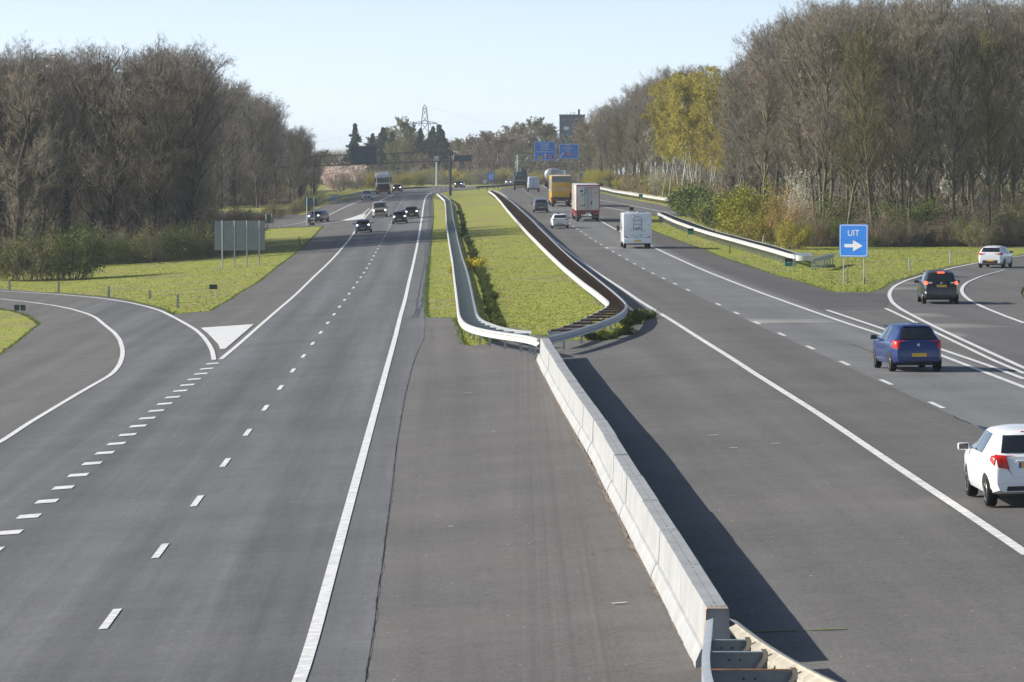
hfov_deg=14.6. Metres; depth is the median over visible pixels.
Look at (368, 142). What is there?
budding tree
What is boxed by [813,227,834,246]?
shrub
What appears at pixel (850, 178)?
bare tree
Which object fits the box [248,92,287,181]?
bare tree
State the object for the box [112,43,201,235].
bare tree
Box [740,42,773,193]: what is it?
bare tree
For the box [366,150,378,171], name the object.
budding tree
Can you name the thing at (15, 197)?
bare tree
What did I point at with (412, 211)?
saloon car
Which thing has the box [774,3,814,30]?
bare tree
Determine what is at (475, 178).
shrub
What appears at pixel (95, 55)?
bare tree
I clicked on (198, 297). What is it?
grass gore
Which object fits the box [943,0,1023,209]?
bare tree
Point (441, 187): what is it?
guardrail
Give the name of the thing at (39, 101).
bare tree
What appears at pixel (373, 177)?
shrub
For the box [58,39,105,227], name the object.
bare tree
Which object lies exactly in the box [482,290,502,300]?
shrub
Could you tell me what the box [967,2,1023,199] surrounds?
bare tree
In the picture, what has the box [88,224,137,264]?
shrub
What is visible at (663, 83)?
birch tree
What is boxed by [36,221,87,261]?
shrub
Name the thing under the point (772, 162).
bare tree
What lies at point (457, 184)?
saloon car
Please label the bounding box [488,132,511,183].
budding tree
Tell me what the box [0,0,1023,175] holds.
sky
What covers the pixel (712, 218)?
shrub
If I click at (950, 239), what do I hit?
shrub
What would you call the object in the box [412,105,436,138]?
power pylon
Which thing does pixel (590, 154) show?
bare tree
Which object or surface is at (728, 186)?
shrub
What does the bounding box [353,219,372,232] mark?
saloon car
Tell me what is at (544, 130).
budding tree
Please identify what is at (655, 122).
birch tree
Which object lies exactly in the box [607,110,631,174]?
bare tree
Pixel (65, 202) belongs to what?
bare tree
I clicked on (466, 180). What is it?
shrub
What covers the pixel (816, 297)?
hard shoulder
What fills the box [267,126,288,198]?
bare tree
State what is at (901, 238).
shrub
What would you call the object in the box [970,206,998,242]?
shrub
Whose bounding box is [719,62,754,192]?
bare tree
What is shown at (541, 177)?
shrub
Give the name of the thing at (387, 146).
budding tree
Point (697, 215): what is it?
shrub
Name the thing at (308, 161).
bare tree
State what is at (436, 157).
detection mast
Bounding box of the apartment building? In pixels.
[559,109,584,170]
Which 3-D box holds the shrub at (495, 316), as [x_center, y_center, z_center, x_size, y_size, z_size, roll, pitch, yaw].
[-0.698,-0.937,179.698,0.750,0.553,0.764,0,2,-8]
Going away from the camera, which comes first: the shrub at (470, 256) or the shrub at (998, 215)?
the shrub at (470, 256)
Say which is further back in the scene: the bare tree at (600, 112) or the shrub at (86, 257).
the bare tree at (600, 112)
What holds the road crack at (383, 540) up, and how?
on the carriageway
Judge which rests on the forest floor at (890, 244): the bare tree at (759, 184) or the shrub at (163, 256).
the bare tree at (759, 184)
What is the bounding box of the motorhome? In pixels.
[617,211,651,247]
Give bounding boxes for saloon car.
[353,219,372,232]
[391,184,402,191]
[402,206,420,217]
[454,181,464,187]
[505,179,513,184]
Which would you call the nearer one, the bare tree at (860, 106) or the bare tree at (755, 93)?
the bare tree at (860, 106)
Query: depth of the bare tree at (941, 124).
344.13 m
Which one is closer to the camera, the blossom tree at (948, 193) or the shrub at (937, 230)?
the shrub at (937, 230)
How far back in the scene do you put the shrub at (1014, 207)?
338.55 m
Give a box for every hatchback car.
[361,190,372,200]
[548,213,569,227]
[870,319,941,371]
[958,424,1023,505]
[978,245,1012,267]
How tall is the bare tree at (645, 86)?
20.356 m
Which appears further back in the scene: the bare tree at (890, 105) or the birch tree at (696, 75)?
the birch tree at (696, 75)
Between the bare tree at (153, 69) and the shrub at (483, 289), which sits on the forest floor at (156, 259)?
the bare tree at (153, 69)
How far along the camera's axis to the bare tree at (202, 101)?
407.54 m
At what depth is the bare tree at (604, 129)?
818.53 m
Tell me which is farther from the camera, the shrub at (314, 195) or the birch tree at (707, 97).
the shrub at (314, 195)
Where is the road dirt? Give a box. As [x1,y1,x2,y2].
[533,357,701,674]
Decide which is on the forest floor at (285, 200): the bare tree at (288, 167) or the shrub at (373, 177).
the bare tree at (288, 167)
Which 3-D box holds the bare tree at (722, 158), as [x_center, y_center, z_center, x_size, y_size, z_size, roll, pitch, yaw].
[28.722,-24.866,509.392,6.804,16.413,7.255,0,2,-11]
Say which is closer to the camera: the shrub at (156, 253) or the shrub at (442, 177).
the shrub at (156, 253)
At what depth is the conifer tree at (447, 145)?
1149.22 m
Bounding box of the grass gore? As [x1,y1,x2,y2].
[1,230,316,313]
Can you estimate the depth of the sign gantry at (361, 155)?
641.77 m
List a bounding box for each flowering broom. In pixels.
[447,265,452,272]
[459,257,487,269]
[470,258,487,268]
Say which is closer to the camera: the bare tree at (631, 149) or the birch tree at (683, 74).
the birch tree at (683, 74)
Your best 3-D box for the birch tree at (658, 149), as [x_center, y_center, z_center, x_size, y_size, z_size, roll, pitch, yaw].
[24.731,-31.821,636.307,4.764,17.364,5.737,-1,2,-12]
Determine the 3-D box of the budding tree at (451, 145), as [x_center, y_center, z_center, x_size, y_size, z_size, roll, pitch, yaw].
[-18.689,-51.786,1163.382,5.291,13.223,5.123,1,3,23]
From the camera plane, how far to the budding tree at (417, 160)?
1138.48 m
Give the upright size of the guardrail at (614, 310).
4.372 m
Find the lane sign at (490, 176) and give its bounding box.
[487,173,493,179]
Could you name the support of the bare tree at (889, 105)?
on the forest floor at (890, 244)
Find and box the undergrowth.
[0,170,994,246]
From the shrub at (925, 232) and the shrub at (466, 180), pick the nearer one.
the shrub at (925, 232)
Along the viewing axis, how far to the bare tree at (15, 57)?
425.31 m
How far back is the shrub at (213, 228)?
392.80 m
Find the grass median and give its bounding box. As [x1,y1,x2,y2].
[427,226,648,345]
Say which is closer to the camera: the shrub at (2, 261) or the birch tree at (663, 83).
the shrub at (2, 261)
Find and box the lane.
[547,199,1023,427]
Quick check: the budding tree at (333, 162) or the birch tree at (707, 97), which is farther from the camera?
the budding tree at (333, 162)
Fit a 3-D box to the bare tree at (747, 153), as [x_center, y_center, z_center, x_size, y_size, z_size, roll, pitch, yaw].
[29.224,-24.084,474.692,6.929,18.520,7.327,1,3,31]
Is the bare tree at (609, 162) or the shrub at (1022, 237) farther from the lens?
the bare tree at (609, 162)
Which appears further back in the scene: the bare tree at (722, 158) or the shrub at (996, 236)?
the bare tree at (722, 158)
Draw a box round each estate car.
[307,210,328,222]
[390,211,408,223]
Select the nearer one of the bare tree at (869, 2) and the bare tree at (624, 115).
the bare tree at (869, 2)
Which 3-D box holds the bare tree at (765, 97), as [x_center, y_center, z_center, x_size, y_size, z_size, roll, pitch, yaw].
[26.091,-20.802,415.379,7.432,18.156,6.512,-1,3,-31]
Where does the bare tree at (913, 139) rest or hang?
on the forest floor at (890, 244)
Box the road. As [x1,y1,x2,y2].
[0,185,1023,681]
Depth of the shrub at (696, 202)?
438.33 m
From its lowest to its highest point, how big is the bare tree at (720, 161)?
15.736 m
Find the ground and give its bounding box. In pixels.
[0,176,1023,351]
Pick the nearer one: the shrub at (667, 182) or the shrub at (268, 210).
the shrub at (268, 210)
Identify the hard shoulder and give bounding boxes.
[652,232,888,309]
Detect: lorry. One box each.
[375,171,391,193]
[513,168,526,189]
[544,168,564,186]
[547,175,570,206]
[569,183,599,221]
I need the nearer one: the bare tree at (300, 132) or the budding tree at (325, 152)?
the bare tree at (300, 132)
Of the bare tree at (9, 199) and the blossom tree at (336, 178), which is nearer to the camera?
the bare tree at (9, 199)
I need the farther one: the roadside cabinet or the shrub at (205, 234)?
the roadside cabinet
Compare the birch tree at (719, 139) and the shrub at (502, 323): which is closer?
the shrub at (502, 323)
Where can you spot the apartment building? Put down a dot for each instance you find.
(566, 121)
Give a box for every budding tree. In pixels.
[319,149,330,167]
[329,156,338,167]
[362,136,378,149]
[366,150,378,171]
[373,160,382,170]
[383,141,396,171]
[385,126,401,169]
[387,141,401,176]
[388,133,402,171]
[392,116,410,175]
[397,139,409,174]
[398,129,417,171]
[400,121,417,172]
[414,153,421,171]
[416,152,428,170]
[424,158,434,183]
[439,162,447,170]
[447,140,455,162]
[452,138,464,167]
[452,151,465,174]
[453,137,466,172]
[462,136,478,183]
[464,133,481,171]
[476,130,494,183]
[477,131,496,157]
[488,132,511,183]
[495,130,509,167]
[497,154,506,170]
[498,128,520,170]
[501,124,518,172]
[503,144,518,173]
[513,122,527,171]
[514,127,538,174]
[514,128,535,171]
[518,149,528,171]
[523,116,544,172]
[524,149,535,173]
[533,154,544,183]
[534,122,557,172]
[536,124,557,166]
[541,136,558,171]
[550,132,570,166]
[552,146,565,169]
[557,142,570,172]
[562,131,581,174]
[569,125,587,171]
[569,140,584,173]
[571,119,591,173]
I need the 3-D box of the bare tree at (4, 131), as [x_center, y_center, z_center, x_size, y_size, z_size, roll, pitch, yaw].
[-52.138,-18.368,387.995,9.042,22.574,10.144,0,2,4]
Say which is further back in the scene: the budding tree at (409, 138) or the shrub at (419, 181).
the budding tree at (409, 138)
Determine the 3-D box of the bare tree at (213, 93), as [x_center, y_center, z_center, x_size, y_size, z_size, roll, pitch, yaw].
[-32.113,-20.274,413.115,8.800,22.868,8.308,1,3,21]
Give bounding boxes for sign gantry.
[280,146,471,195]
[517,139,579,170]
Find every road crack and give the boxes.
[365,328,432,677]
[751,628,845,631]
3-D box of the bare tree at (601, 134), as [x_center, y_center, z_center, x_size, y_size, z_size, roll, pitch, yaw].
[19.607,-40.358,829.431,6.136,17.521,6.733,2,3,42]
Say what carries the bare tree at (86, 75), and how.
on the forest floor at (156, 259)
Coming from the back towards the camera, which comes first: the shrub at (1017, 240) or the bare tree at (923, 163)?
the bare tree at (923, 163)
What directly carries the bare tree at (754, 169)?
on the forest floor at (890, 244)
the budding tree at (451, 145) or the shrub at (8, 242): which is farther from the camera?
the budding tree at (451, 145)
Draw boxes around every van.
[370,201,388,217]
[526,176,539,191]
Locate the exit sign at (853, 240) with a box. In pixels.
[839,224,867,283]
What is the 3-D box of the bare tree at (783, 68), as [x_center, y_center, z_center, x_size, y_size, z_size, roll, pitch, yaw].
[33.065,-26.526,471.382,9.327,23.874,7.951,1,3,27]
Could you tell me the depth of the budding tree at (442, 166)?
1131.47 m
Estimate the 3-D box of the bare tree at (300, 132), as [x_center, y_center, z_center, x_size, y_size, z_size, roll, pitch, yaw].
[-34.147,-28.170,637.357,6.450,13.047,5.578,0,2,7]
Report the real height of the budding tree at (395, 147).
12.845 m
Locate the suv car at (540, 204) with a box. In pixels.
[531,199,549,212]
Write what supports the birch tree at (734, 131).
on the forest floor at (890, 244)
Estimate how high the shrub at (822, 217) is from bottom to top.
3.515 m
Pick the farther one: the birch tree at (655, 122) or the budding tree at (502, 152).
the budding tree at (502, 152)
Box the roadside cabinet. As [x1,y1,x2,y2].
[330,195,337,201]
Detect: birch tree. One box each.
[639,84,669,182]
[646,78,682,184]
[647,87,664,176]
[652,91,672,180]
[654,88,675,177]
[657,78,674,177]
[657,90,676,196]
[660,79,692,182]
[662,92,685,195]
[666,71,698,188]
[667,70,692,177]
[667,74,701,181]
[668,70,704,180]
[672,79,707,187]
[682,87,719,179]
[688,75,714,180]
[688,80,717,182]
[688,88,714,179]
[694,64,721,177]
[695,75,723,187]
[699,97,723,184]
[703,77,737,179]
[709,81,725,173]
[710,100,737,170]
[710,108,725,182]
[723,89,748,185]
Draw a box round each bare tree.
[0,30,64,238]
[0,42,41,233]
[0,51,78,250]
[0,52,40,239]
[0,55,30,219]
[0,55,67,244]
[0,57,17,202]
[1,35,43,163]
[1,46,75,223]
[2,54,80,241]
[2,77,29,242]
[17,49,76,229]
[17,50,80,205]
[17,50,97,237]
[25,39,95,239]
[25,48,133,239]
[42,50,94,222]
[44,41,133,232]
[50,53,117,225]
[55,38,127,232]
[56,37,115,225]
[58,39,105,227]
[63,66,168,240]
[65,58,137,238]
[73,57,153,242]
[86,51,140,224]
[101,54,155,250]
[109,47,176,204]
[109,57,134,237]
[111,50,170,238]
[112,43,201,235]
[115,71,198,258]
[118,69,207,249]
[121,32,213,257]
[128,32,197,171]
[129,57,195,218]
[138,44,221,227]
[138,48,225,227]
[154,56,233,230]
[158,55,220,232]
[161,49,235,234]
[168,35,238,218]
[168,37,227,228]
[200,63,232,182]
[203,79,253,208]
[209,78,249,179]
[210,84,245,170]
[219,79,255,205]
[224,89,256,186]
[228,80,251,156]
[232,95,275,207]
[234,100,280,206]
[241,104,286,204]
[244,102,288,203]
[246,93,282,195]
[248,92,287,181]
[259,102,289,191]
[267,111,290,199]
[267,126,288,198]
[269,110,291,197]
[274,128,304,200]
[275,125,289,193]
[277,129,287,197]
[279,125,314,203]
[279,128,309,201]
[279,130,310,199]
[286,132,315,190]
[289,142,313,200]
[291,127,318,197]
[294,141,312,199]
[301,138,312,192]
[304,143,323,196]
[307,150,318,196]
[309,151,324,194]
[313,154,326,195]
[575,111,595,170]
[583,109,597,169]
[585,108,608,171]
[585,120,600,170]
[590,110,601,168]
[592,108,617,168]
[594,101,613,168]
[594,106,612,170]
[594,106,613,170]
[595,107,626,170]
[598,116,618,172]
[600,105,626,167]
[604,115,630,175]
[605,99,630,173]
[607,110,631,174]
[609,97,623,169]
[612,101,637,172]
[619,108,644,174]
[620,83,643,169]
[620,90,652,174]
[620,95,631,173]
[623,86,644,166]
[623,103,633,166]
[624,104,639,173]
[625,101,655,167]
[626,85,643,169]
[627,86,656,172]
[629,81,649,175]
[631,89,659,173]
[633,95,657,176]
[640,66,665,170]
[642,77,665,175]
[644,77,662,165]
[646,63,690,170]
[687,64,710,174]
[708,81,746,192]
[710,58,748,189]
[711,93,743,186]
[713,62,762,188]
[713,82,750,188]
[717,64,777,188]
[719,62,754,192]
[719,70,740,100]
[720,85,754,184]
[722,56,791,204]
[726,46,778,194]
[731,43,759,167]
[731,62,773,189]
[732,20,770,67]
[735,45,789,203]
[736,32,772,186]
[736,53,788,196]
[736,67,789,199]
[739,21,796,207]
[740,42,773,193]
[745,26,795,194]
[746,26,785,191]
[747,34,789,204]
[753,19,777,174]
[753,30,784,190]
[758,18,800,190]
[763,15,845,224]
[767,1,843,221]
[770,29,807,189]
[773,34,796,203]
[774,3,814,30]
[774,16,839,211]
[775,1,841,217]
[778,0,870,213]
[782,12,845,207]
[789,0,870,220]
[794,0,834,212]
[796,6,848,211]
[808,0,857,69]
[813,2,886,212]
[827,0,903,209]
[829,7,901,236]
[829,10,885,202]
[829,12,909,223]
[832,0,867,19]
[834,0,890,201]
[835,0,902,209]
[863,9,922,207]
[866,0,936,216]
[871,0,957,187]
[873,0,924,199]
[877,0,923,220]
[877,0,958,213]
[879,6,924,209]
[880,1,950,222]
[889,0,957,214]
[891,0,974,215]
[904,0,970,207]
[910,5,997,244]
[914,0,959,205]
[916,0,955,191]
[918,0,990,205]
[929,0,1013,215]
[936,3,985,214]
[941,0,1014,215]
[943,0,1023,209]
[945,0,999,214]
[948,4,1020,226]
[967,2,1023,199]
[967,10,1023,211]
[982,0,1023,208]
[986,5,1023,160]
[988,0,1023,178]
[994,2,1023,187]
[997,0,1023,210]
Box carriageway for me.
[0,189,446,681]
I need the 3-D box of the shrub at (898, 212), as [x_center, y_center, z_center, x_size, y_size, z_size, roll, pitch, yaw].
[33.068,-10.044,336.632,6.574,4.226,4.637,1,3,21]
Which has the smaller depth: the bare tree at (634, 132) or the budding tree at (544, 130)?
the bare tree at (634, 132)
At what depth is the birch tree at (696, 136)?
539.83 m
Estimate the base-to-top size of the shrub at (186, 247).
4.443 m
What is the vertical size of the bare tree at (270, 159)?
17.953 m
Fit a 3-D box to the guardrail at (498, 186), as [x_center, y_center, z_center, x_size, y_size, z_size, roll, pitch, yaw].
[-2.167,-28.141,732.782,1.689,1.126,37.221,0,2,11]
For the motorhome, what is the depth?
321.63 m
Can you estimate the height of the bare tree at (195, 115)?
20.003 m
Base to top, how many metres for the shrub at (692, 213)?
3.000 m
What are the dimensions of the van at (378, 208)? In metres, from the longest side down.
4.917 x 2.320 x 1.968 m
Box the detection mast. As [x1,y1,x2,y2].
[434,156,438,185]
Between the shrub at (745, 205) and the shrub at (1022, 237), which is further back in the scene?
the shrub at (745, 205)
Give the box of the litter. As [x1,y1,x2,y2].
[42,327,902,679]
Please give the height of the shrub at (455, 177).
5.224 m
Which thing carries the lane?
on the road
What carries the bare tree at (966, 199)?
on the forest floor at (890, 244)
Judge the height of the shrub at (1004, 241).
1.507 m
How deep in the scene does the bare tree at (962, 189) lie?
369.68 m
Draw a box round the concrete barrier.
[537,338,730,667]
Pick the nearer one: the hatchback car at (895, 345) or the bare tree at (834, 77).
the hatchback car at (895, 345)
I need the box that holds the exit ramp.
[891,256,1023,365]
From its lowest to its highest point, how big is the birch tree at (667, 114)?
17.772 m
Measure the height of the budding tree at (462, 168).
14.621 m
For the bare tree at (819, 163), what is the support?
on the forest floor at (890, 244)
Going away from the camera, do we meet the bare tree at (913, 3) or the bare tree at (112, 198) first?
the bare tree at (913, 3)
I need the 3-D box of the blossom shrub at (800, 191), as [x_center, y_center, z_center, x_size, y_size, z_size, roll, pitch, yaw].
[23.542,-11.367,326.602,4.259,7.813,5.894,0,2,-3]
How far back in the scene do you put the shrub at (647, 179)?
619.93 m
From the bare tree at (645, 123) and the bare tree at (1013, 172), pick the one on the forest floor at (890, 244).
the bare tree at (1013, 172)
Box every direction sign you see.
[215,221,264,267]
[265,214,273,227]
[304,198,316,225]
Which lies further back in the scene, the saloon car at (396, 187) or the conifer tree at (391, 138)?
the conifer tree at (391, 138)
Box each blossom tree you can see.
[319,163,367,191]
[643,123,655,192]
[938,141,960,218]
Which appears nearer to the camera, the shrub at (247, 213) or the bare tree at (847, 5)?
the bare tree at (847, 5)
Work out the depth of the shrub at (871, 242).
328.62 m
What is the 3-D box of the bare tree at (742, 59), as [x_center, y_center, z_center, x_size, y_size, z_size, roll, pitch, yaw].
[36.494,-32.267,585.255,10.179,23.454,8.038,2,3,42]
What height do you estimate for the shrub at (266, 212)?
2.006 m
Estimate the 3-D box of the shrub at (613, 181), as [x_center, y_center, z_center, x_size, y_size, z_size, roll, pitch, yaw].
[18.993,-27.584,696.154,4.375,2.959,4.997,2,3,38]
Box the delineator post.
[176,294,178,307]
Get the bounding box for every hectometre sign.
[14,305,25,316]
[209,284,216,299]
[688,228,693,233]
[785,258,792,265]
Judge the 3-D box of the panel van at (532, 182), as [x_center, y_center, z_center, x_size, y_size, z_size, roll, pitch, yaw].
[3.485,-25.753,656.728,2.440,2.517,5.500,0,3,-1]
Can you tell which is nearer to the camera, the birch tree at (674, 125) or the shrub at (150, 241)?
the shrub at (150, 241)
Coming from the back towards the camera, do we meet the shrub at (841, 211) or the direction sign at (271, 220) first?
the direction sign at (271, 220)
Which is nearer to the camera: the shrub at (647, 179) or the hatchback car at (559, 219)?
the hatchback car at (559, 219)
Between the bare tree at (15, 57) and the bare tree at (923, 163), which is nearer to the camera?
the bare tree at (923, 163)
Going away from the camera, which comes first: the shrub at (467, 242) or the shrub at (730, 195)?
the shrub at (467, 242)
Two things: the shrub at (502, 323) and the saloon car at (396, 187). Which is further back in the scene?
the saloon car at (396, 187)
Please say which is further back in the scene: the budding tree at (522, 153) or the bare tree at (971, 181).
the budding tree at (522, 153)
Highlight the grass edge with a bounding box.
[0,226,1023,353]
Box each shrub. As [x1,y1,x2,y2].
[0,210,75,281]
[0,227,36,280]
[0,233,24,265]
[12,212,136,279]
[22,242,80,279]
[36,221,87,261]
[77,229,130,264]
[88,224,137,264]
[103,229,144,264]
[106,232,155,263]
[118,214,193,262]
[130,236,158,262]
[151,219,213,260]
[155,250,172,260]
[173,209,219,259]
[177,233,213,258]
[180,207,245,256]
[187,205,249,232]
[191,211,246,253]
[195,218,228,255]
[202,205,256,223]
[213,196,270,230]
[226,207,273,238]
[231,206,261,220]
[252,208,274,220]
[261,197,286,218]
[261,204,278,217]
[281,201,304,215]
[286,200,305,213]
[297,198,313,212]
[303,190,325,201]
[307,166,326,184]
[355,174,373,189]
[365,171,392,188]
[388,170,409,184]
[390,170,417,186]
[390,173,399,184]
[404,169,431,184]
[406,168,428,185]
[420,166,458,184]
[430,170,448,184]
[445,166,477,184]
[461,171,478,184]
[464,168,501,184]
[464,238,474,245]
[467,250,479,255]
[468,167,502,184]
[469,254,479,260]
[476,272,491,278]
[479,282,494,288]
[481,285,492,293]
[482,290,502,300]
[482,297,495,305]
[484,301,499,307]
[484,304,500,314]
[485,167,513,184]
[485,315,504,322]
[486,311,503,319]
[487,315,503,319]
[492,319,507,327]
[501,164,529,184]
[528,172,548,184]
[566,169,579,183]
[567,169,591,182]
[574,169,596,182]
[582,167,605,182]
[583,327,622,340]
[589,165,618,186]
[596,167,617,187]
[604,172,628,189]
[609,176,628,189]
[613,324,638,334]
[615,176,630,190]
[615,311,643,325]
[627,171,648,192]
[627,307,652,318]
[629,308,661,319]
[638,171,664,194]
[645,162,669,195]
[655,175,679,195]
[659,184,673,195]
[662,195,684,213]
[663,181,712,202]
[666,183,720,217]
[668,187,715,215]
[678,172,723,189]
[678,192,729,218]
[686,197,716,222]
[693,179,726,192]
[693,204,718,226]
[697,197,729,227]
[699,202,739,230]
[704,173,805,240]
[704,176,751,197]
[705,188,739,200]
[710,199,746,237]
[721,182,762,201]
[729,206,791,244]
[759,180,819,248]
[771,214,820,249]
[779,161,823,247]
[798,212,837,246]
[804,211,837,246]
[805,185,886,225]
[805,207,843,243]
[809,184,895,223]
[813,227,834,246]
[821,212,861,242]
[828,215,863,244]
[853,199,917,244]
[857,218,902,246]
[861,194,929,244]
[866,198,932,243]
[868,233,882,246]
[872,217,922,246]
[879,188,947,243]
[889,227,918,246]
[893,230,915,246]
[894,216,935,246]
[911,222,934,245]
[912,190,979,222]
[914,218,942,244]
[919,215,953,246]
[921,188,1006,243]
[926,212,970,246]
[938,210,973,246]
[948,199,1020,228]
[950,214,988,246]
[953,210,1001,246]
[966,217,1005,245]
[967,203,1019,242]
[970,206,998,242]
[972,228,994,245]
[974,177,1023,228]
[978,233,999,245]
[986,204,1021,243]
[990,217,1023,246]
[993,229,1009,245]
[994,220,1023,245]
[995,184,1023,221]
[1006,211,1023,244]
[1008,217,1023,245]
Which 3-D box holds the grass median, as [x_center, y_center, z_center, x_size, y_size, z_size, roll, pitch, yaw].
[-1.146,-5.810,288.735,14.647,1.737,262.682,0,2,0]
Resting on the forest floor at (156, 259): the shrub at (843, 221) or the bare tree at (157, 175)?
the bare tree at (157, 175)
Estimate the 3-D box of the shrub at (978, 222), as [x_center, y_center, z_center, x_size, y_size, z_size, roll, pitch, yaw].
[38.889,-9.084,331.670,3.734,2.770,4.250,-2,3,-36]
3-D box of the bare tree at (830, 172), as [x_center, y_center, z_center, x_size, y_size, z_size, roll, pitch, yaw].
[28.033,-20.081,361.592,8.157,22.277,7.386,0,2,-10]
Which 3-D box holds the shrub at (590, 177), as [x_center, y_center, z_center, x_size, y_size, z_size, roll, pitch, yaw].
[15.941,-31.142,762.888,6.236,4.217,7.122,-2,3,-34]
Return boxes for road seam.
[411,197,429,317]
[415,197,431,316]
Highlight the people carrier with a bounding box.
[914,267,959,303]
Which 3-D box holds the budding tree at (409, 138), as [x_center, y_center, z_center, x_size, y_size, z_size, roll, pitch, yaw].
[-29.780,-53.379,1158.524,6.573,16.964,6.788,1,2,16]
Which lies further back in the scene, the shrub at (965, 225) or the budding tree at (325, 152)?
the budding tree at (325, 152)
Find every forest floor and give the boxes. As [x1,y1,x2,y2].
[74,190,339,206]
[100,256,185,263]
[780,208,1023,245]
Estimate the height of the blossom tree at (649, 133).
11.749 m
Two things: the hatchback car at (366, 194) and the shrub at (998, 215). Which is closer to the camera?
the shrub at (998, 215)
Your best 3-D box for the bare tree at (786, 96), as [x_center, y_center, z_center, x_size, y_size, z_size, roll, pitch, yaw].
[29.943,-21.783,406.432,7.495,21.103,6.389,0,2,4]
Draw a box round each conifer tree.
[340,123,370,172]
[366,133,384,173]
[370,127,400,170]
[380,131,400,173]
[407,128,432,173]
[421,124,457,183]
[421,131,432,183]
[423,126,435,169]
[430,130,461,169]
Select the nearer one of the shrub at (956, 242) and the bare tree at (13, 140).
the shrub at (956, 242)
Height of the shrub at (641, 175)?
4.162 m
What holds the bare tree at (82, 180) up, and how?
on the forest floor at (156, 259)
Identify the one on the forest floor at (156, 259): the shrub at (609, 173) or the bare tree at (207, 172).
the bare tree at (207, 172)
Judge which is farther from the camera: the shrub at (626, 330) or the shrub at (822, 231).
the shrub at (822, 231)
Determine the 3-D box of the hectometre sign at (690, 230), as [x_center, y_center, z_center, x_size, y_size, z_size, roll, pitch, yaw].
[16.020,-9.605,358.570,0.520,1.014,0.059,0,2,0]
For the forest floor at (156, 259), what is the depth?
385.48 m
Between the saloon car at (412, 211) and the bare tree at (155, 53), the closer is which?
the bare tree at (155, 53)
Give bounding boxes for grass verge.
[0,309,31,352]
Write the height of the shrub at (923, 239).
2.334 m
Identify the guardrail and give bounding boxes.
[322,190,379,203]
[402,186,452,189]
[437,193,538,354]
[476,184,513,190]
[488,189,626,348]
[600,187,667,202]
[657,212,834,269]
[702,618,837,681]
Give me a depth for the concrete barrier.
71.42 m
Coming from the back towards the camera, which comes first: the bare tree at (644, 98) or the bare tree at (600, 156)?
the bare tree at (600, 156)
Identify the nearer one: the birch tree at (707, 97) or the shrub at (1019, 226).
the shrub at (1019, 226)
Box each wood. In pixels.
[3,67,1023,240]
[12,165,273,237]
[316,137,608,182]
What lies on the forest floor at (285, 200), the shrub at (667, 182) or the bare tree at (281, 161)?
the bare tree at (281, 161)
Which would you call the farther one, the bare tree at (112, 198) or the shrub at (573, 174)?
the shrub at (573, 174)
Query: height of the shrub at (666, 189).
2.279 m
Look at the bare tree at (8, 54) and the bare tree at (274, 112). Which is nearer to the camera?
the bare tree at (8, 54)
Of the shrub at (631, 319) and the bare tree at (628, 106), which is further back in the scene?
the bare tree at (628, 106)
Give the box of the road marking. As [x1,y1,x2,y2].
[0,186,1023,681]
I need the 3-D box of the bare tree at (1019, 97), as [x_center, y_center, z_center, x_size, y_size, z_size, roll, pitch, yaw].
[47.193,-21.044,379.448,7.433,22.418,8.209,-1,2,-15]
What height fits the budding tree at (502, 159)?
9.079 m
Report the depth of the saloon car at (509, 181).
1053.72 m
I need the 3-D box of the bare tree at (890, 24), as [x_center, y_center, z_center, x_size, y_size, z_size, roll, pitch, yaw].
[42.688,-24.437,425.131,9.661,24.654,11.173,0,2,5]
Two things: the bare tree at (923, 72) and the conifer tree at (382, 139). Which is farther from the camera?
the conifer tree at (382, 139)
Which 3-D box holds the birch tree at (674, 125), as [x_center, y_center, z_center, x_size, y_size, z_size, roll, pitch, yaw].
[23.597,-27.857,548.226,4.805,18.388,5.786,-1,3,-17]
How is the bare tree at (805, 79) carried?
on the forest floor at (890, 244)

